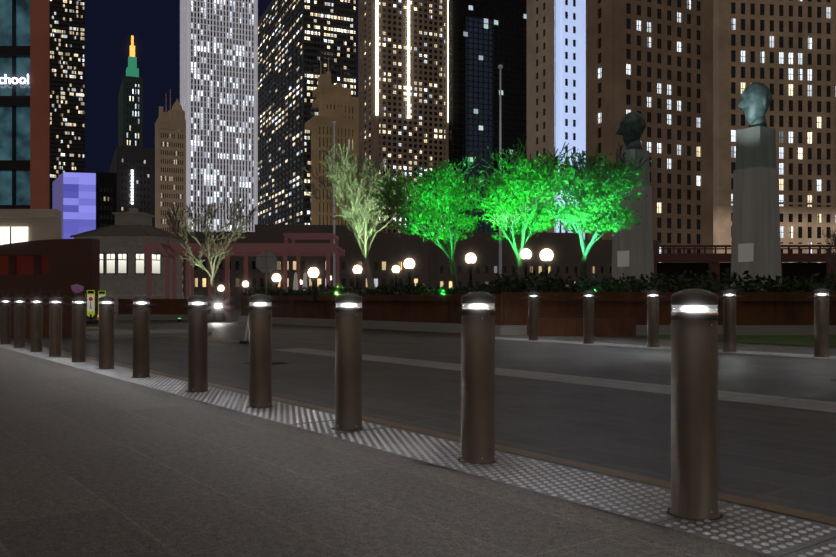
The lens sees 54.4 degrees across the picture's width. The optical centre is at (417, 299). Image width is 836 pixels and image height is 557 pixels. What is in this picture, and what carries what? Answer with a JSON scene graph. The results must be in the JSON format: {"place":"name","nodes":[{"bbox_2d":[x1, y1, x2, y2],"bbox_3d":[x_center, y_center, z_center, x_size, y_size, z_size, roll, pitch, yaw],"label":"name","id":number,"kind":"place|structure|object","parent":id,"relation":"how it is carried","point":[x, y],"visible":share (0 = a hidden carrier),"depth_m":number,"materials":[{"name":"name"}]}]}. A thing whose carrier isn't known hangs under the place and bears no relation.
{"place":"outdoors","nodes":[
{"label":"outdoors","id":0,"kind":"place"},
{"bbox_2d":[71,284,83,292],"bbox_3d":[-16.800,-0.523,40.105,0.585,0.506,0.425,0,0,1],"label":"faceted sculpture","id":1,"kind":"object","parent":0,"point":[76,288],"visible":0.97,"depth_m":39.95,"materials":[{"name":"purple"}]},
{"bbox_2d":[49,0,357,226],"label":"sky","id":2,"kind":"structure","parent":0,"point":[154,25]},
{"bbox_2d":[1,307,835,556],"bbox_3d":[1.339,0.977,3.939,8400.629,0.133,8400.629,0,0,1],"label":"ground","id":3,"kind":"structure","parent":0,"point":[782,456],"depth_m":8.54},
{"bbox_2d":[0,0,60,244],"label":"brick school building","id":4,"kind":"structure","parent":3,"relation":"on","point":[27,213],"depth_m":45.18,"materials":[{"name":"brown brick"}]},
{"bbox_2d":[0,74,28,83],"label":"school sign","id":5,"kind":"object","parent":4,"relation":"attached to","point":[19,80],"visible":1,"depth_m":45.10,"materials":[{"name":"white plastic"}]},
{"bbox_2d":[0,239,99,317],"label":"red bridge girder","id":6,"kind":"object","parent":3,"relation":"on","point":[52,266],"visible":0.73,"depth_m":42.14,"materials":[{"name":"metal"}]},
{"bbox_2d":[50,0,84,208],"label":"tower","id":7,"kind":"structure","parent":3,"relation":"on","point":[67,85],"depth_m":425.96,"materials":[{"name":"black"}]},
{"bbox_2d":[52,172,95,238],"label":"building","id":8,"kind":"structure","parent":3,"relation":"on","point":[74,198],"depth_m":232.37,"materials":[{"name":"purple"}]},
{"bbox_2d":[86,290,105,323],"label":"pedestrian crossing signs","id":9,"kind":"object","parent":3,"relation":"on","point":[90,303],"visible":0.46,"depth_m":31.03,"materials":[{"name":"yellow"}]},
{"bbox_2d":[0,293,211,339],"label":"planter wall","id":10,"kind":"structure","parent":3,"relation":"on","point":[67,305],"depth_m":21.87,"materials":[{"name":"grey concrete"}]},
{"bbox_2d":[96,172,116,228],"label":"block","id":11,"kind":"structure","parent":3,"relation":"on","point":[106,195],"depth_m":302.96,"materials":[{"name":"black"}]},
{"bbox_2d":[118,66,142,147],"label":"skyscraper","id":12,"kind":"structure","parent":3,"relation":"on","point":[130,114],"depth_m":626.62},
{"bbox_2d":[126,35,138,76],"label":"tower spire","id":13,"kind":"structure","parent":12,"relation":"attached to","point":[132,69],"depth_m":628.51,"materials":[{"name":"green metal"}]},
{"bbox_2d":[70,208,191,312],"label":"bridge house","id":14,"kind":"structure","parent":3,"relation":"on","point":[128,235],"depth_m":57.16,"materials":[{"name":"stone"}]},
{"bbox_2d":[108,146,153,226],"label":"block","id":15,"kind":"structure","parent":3,"relation":"on","point":[139,161],"depth_m":334.80,"materials":[{"name":"black"}]},
{"bbox_2d":[131,170,133,203],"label":"hotel sign letters","id":16,"kind":"object","parent":15,"relation":"attached to","point":[132,180],"visible":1,"depth_m":329.37,"materials":[{"name":"white plastic"}]},
{"bbox_2d":[88,326,239,341],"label":"line","id":17,"kind":"object","parent":3,"relation":"on","point":[186,336],"visible":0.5,"depth_m":20.02,"materials":[{"name":"yellow"}]},
{"bbox_2d":[155,89,185,294],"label":"building","id":18,"kind":"structure","parent":3,"relation":"on","point":[170,162],"depth_m":262.92,"materials":[{"name":"brown concrete"}]},
{"bbox_2d":[159,99,184,122],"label":"rooftop","id":19,"kind":"object","parent":18,"relation":"attached to","point":[176,111],"visible":0.71,"depth_m":264.21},
{"bbox_2d":[180,0,257,231],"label":"striped tower","id":20,"kind":"structure","parent":3,"relation":"on","point":[219,71],"depth_m":368.11,"materials":[{"name":"white concrete"}]},
{"bbox_2d":[144,233,344,315],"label":"pergola","id":21,"kind":"object","parent":3,"relation":"on","point":[285,249],"visible":0.81,"depth_m":45.67,"materials":[{"name":"metal"}]},
{"bbox_2d":[240,295,252,343],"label":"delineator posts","id":22,"kind":"object","parent":3,"relation":"on","point":[245,341],"visible":0.38,"depth_m":18.31,"materials":[{"name":"white"}]},
{"bbox_2d":[256,249,276,294],"bbox_3d":[-5.389,-0.434,28.908,0.739,2.696,0.095,0,0,-11],"label":"road sign","id":23,"kind":"object","parent":3,"relation":"on","point":[266,262],"visible":0.9,"depth_m":28.93,"materials":[{"name":"silver metal"}]},
{"bbox_2d":[293,272,307,289],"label":"folded umbrellas","id":24,"kind":"object","parent":3,"relation":"on","point":[295,284],"visible":0.42,"depth_m":48.88,"materials":[{"name":"grey fabric"}]},
{"bbox_2d":[183,212,427,306],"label":"building","id":25,"kind":"structure","parent":3,"relation":"on","point":[387,252],"depth_m":96.67,"materials":[{"name":"brown brick"}]},
{"bbox_2d":[258,0,356,224],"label":"skyscraper","id":26,"kind":"structure","parent":3,"relation":"on","point":[298,40],"depth_m":315.25,"materials":[{"name":"black glass"}]},
{"bbox_2d":[305,98,358,224],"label":"tan block","id":27,"kind":"structure","parent":3,"relation":"on","point":[320,126],"depth_m":171.73,"materials":[{"name":"brown"}]},
{"bbox_2d":[312,72,358,119],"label":"tan block","id":28,"kind":"structure","parent":27,"relation":"on","point":[327,101],"depth_m":187.87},
{"bbox_2d":[313,57,338,97],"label":"building rooftop","id":29,"kind":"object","parent":28,"relation":"attached to","point":[324,88],"depth_m":189.10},
{"bbox_2d":[0,347,770,556],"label":"sidewalk","id":30,"kind":"structure","parent":3,"relation":"on","point":[92,464],"depth_m":4.31,"materials":[{"name":"grey concrete"}]},
{"bbox_2d":[218,249,552,301],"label":"globe lamps","id":31,"kind":"object","parent":3,"relation":"on","point":[546,256],"visible":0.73,"depth_m":28.08,"materials":[{"name":"white glass"}]},
{"bbox_2d":[358,0,448,238],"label":"tower","id":32,"kind":"structure","parent":3,"relation":"on","point":[393,134],"depth_m":265.72,"materials":[{"name":"black"}]},
{"bbox_2d":[376,0,448,121],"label":"light strips","id":33,"kind":"object","parent":32,"relation":"attached to","point":[408,58],"visible":0.78,"depth_m":263.90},
{"bbox_2d":[332,64,502,286],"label":"flagpoles","id":34,"kind":"object","parent":3,"relation":"on","point":[500,66],"visible":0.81,"depth_m":39.80,"materials":[{"name":"silver metal"}]},
{"bbox_2d":[0,342,835,556],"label":"tactile plate","id":35,"kind":"object","parent":3,"relation":"on","point":[811,544],"visible":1,"depth_m":4.54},
{"bbox_2d":[0,297,10,343],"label":"bollard","id":36,"kind":"object","parent":35,"relation":"on","point":[5,320],"visible":0.94,"depth_m":18.88,"materials":[{"name":"brown metal"}]},
{"bbox_2d":[14,297,24,347],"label":"bollard","id":37,"kind":"object","parent":35,"relation":"on","point":[19,322],"visible":0.98,"depth_m":17.50,"materials":[{"name":"brown metal"}]},
{"bbox_2d":[30,297,42,351],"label":"bollard","id":38,"kind":"object","parent":35,"relation":"on","point":[36,325],"visible":0.94,"depth_m":16.10,"materials":[{"name":"brown metal"}]},
{"bbox_2d":[48,297,61,356],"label":"bollard","id":39,"kind":"object","parent":35,"relation":"on","point":[55,326],"visible":0.92,"depth_m":14.76,"materials":[{"name":"brown metal"}]},
{"bbox_2d":[72,296,85,362],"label":"bollard","id":40,"kind":"object","parent":35,"relation":"on","point":[79,329],"visible":0.94,"depth_m":13.41,"materials":[{"name":"brown metal"}]},
{"bbox_2d":[99,296,114,368],"bbox_3d":[-4.663,0.495,12.164,0.236,1.098,0.236,0,0,9],"label":"bollard","id":41,"kind":"object","parent":35,"relation":"on","point":[106,332],"visible":0.94,"depth_m":12.07,"materials":[{"name":"brown metal"}]},
{"bbox_2d":[132,296,149,377],"bbox_3d":[-3.686,0.495,10.827,0.236,1.098,0.236,0,0,20],"label":"bollard","id":42,"kind":"object","parent":35,"relation":"on","point":[141,336],"visible":1,"depth_m":10.74,"materials":[{"name":"brown metal"}]},
{"bbox_2d":[187,295,207,391],"bbox_3d":[-2.489,0.495,9.186,0.236,1.098,0.236,0,-1,-44],"label":"bollard","id":43,"kind":"object","parent":35,"relation":"on","point":[197,343],"visible":0.96,"depth_m":9.10,"materials":[{"name":"brown metal"}]},
{"bbox_2d":[248,294,272,407],"bbox_3d":[-1.526,0.495,7.865,0.236,1.098,0.236,0,0,-32],"label":"bollard","id":44,"kind":"object","parent":35,"relation":"on","point":[260,351],"visible":0.98,"depth_m":7.77,"materials":[{"name":"brown metal"}]},
{"bbox_2d":[334,293,362,430],"bbox_3d":[-0.557,0.495,6.537,0.236,1.098,0.236,0,0,-13],"label":"bollard","id":45,"kind":"object","parent":35,"relation":"on","point":[348,362],"visible":1,"depth_m":6.44,"materials":[{"name":"brown metal"}]},
{"bbox_2d":[13,340,812,520],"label":"bollard bases","id":46,"kind":"object","parent":35,"relation":"on","point":[721,515],"visible":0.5,"depth_m":5.13,"materials":[{"name":"grey"}]},
{"bbox_2d":[49,357,835,556],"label":"tactile domes","id":47,"kind":"structure","parent":35,"relation":"attached to","point":[303,416],"depth_m":4.95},
{"bbox_2d":[460,291,495,463],"bbox_3d":[0.389,0.495,5.247,0.236,1.098,0.236,0,0,-41],"label":"bollard","id":48,"kind":"object","parent":35,"relation":"on","point":[478,383],"visible":1,"depth_m":5.15,"materials":[{"name":"brown metal"}]},
{"bbox_2d":[669,288,719,519],"bbox_3d":[1.339,0.495,3.937,0.236,1.098,0.236,0,0,37],"label":"bollard","id":49,"kind":"object","parent":35,"relation":"on","point":[694,403],"visible":0.98,"depth_m":3.85,"materials":[{"name":"brown metal"}]},
{"bbox_2d":[11,340,835,524],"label":"curb","id":50,"kind":"structure","parent":3,"relation":"on","point":[772,507],"depth_m":5.07,"materials":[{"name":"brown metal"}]},
{"bbox_2d":[116,292,835,336],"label":"planter walls","id":51,"kind":"structure","parent":3,"relation":"on","point":[620,314],"depth_m":20.93,"materials":[{"name":"brown brick"}]},
{"bbox_2d":[154,194,257,298],"bbox_3d":[-9.327,-1.861,35.557,3.962,5.435,4.441,0,0,-29],"label":"bare tree","id":52,"kind":"object","parent":51,"relation":"in","point":[218,252],"visible":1,"depth_m":35.50,"materials":[{"name":"brown plant"}]},
{"bbox_2d":[214,303,222,307],"bbox_3d":[-8.102,0.231,32.982,0.320,0.220,0.090,0,0,1],"label":"light","id":53,"kind":"object","parent":51,"relation":"in","point":[218,305],"depth_m":32.94,"materials":[{"name":"white glass"}]},
{"bbox_2d":[297,141,426,288],"bbox_3d":[-2.043,-2.725,30.324,5.197,5.677,4.642,0,0,1],"label":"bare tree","id":54,"kind":"object","parent":51,"relation":"in","point":[358,203],"visible":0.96,"depth_m":30.24,"materials":[{"name":"brown plant"}]},
{"bbox_2d":[365,153,492,288],"bbox_3d":[0.414,-2.414,27.529,4.401,5.048,4.390,0,0,1],"label":"leaf tree","id":55,"kind":"object","parent":51,"relation":"in","point":[446,193],"visible":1,"depth_m":27.16,"materials":[{"name":"green plant"}]},
{"bbox_2d":[441,137,574,291],"bbox_3d":[3.103,-2.700,28.930,5.468,5.620,5.398,0,0,1],"label":"leaf tree","id":56,"kind":"object","parent":51,"relation":"in","point":[510,209],"visible":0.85,"depth_m":28.09,"materials":[{"name":"green plant"}]},
{"bbox_2d":[243,267,835,300],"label":"planter shrubs","id":57,"kind":"object","parent":51,"relation":"in","point":[500,284],"visible":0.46,"depth_m":21.71,"materials":[{"name":"green plant"}]},
{"bbox_2d":[524,143,653,282],"bbox_3d":[5.760,-2.483,26.429,3.560,5.158,5.584,0,0,32],"label":"leaf tree","id":58,"kind":"object","parent":51,"relation":"in","point":[586,189],"visible":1,"depth_m":25.22,"materials":[{"name":"green plant"}]},
{"bbox_2d":[449,0,526,232],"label":"black tower","id":59,"kind":"structure","parent":3,"relation":"on","point":[487,38],"depth_m":244.24,"materials":[{"name":"black glass"}]},
{"bbox_2d":[245,361,835,381],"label":"manhole covers","id":60,"kind":"object","parent":3,"relation":"on","point":[280,362],"visible":0.33,"depth_m":12.85,"materials":[{"name":"grey metal"}]},
{"bbox_2d":[428,220,658,291],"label":"building","id":61,"kind":"structure","parent":3,"relation":"on","point":[566,250],"depth_m":100.83,"materials":[{"name":"brown brick"}]},
{"bbox_2d":[275,348,835,412],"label":"road light band","id":62,"kind":"object","parent":3,"relation":"on","point":[808,404],"visible":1,"depth_m":9.59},
{"bbox_2d":[527,0,585,239],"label":"high-rise building","id":63,"kind":"structure","parent":3,"relation":"on","point":[556,74],"depth_m":217.26,"materials":[{"name":"black"}]},
{"bbox_2d":[611,112,653,291],"bbox_3d":[8.264,-3.093,31.266,1.244,8.274,1.244,0,0,-37],"label":"statue","id":64,"kind":"object","parent":3,"relation":"on","point":[632,252],"visible":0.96,"depth_m":30.91,"materials":[{"name":"stone"}]},
{"bbox_2d":[586,0,712,262],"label":"high-rise building","id":65,"kind":"structure","parent":3,"relation":"on","point":[650,62],"depth_m":170.23,"materials":[{"name":"black concrete"}]},
{"bbox_2d":[496,337,835,358],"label":"curb","id":66,"kind":"structure","parent":3,"relation":"on","point":[783,354],"depth_m":14.85,"materials":[{"name":"grey concrete"}]},
{"bbox_2d":[529,292,537,340],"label":"bollard","id":67,"kind":"object","parent":66,"relation":"on","point":[533,316],"visible":0.96,"depth_m":18.11,"materials":[{"name":"brown metal"}]},
{"bbox_2d":[583,291,593,343],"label":"bollard","id":68,"kind":"object","parent":66,"relation":"on","point":[588,317],"visible":1,"depth_m":16.80,"materials":[{"name":"brown metal"}]},
{"bbox_2d":[647,290,658,347],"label":"bollard","id":69,"kind":"object","parent":66,"relation":"on","point":[653,318],"visible":0.92,"depth_m":15.48,"materials":[{"name":"brown metal"}]},
{"bbox_2d":[495,337,835,358],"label":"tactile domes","id":70,"kind":"structure","parent":66,"relation":"attached to","point":[663,347],"depth_m":15.68,"materials":[{"name":"grey concrete"}]},
{"bbox_2d":[723,289,736,351],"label":"bollard","id":71,"kind":"object","parent":66,"relation":"on","point":[729,320],"visible":0.98,"depth_m":14.16,"materials":[{"name":"brown metal"}]},
{"bbox_2d":[813,288,828,356],"bbox_3d":[6.431,0.369,12.944,0.236,1.098,0.236,0,0,-13],"label":"bollard","id":72,"kind":"object","parent":66,"relation":"on","point":[821,322],"visible":0.94,"depth_m":12.86,"materials":[{"name":"brown metal"}]},
{"bbox_2d":[653,245,835,290],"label":"bridge","id":73,"kind":"structure","parent":3,"relation":"on","point":[714,259],"depth_m":69.09,"materials":[{"name":"metal"}]},
{"bbox_2d":[657,262,832,291],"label":"river wall","id":74,"kind":"structure","parent":3,"relation":"on","point":[805,269],"depth_m":70.52,"materials":[{"name":"black"}]},
{"bbox_2d":[730,82,781,289],"bbox_3d":[11.322,-3.121,27.224,1.244,8.330,1.244,0,0,-34],"label":"statue","id":75,"kind":"object","parent":3,"relation":"on","point":[756,248],"visible":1,"depth_m":26.88,"materials":[{"name":"stone"}]},
{"bbox_2d":[713,0,835,252],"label":"building","id":76,"kind":"structure","parent":3,"relation":"on","point":[784,51],"depth_m":226.50,"materials":[{"name":"black"}]},
{"bbox_2d":[717,201,835,247],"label":"mart cornices","id":77,"kind":"object","parent":76,"relation":"attached to","point":[784,210],"visible":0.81,"depth_m":225.95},
{"bbox_2d":[818,229,835,273],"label":"bare tree","id":78,"kind":"object","parent":3,"relation":"on","point":[833,237],"visible":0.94,"depth_m":59.79,"materials":[{"name":"brown plant"}]},
{"bbox_2d":[498,335,835,355],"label":"sidewalk","id":79,"kind":"structure","parent":0,"point":[768,348],"depth_m":16.43,"materials":[{"name":"grey concrete"}]},
{"bbox_2d":[639,335,835,346],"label":"lawn","id":80,"kind":"structure","parent":0,"point":[804,340],"depth_m":18.17,"materials":[{"name":"green plant"}]}
]}

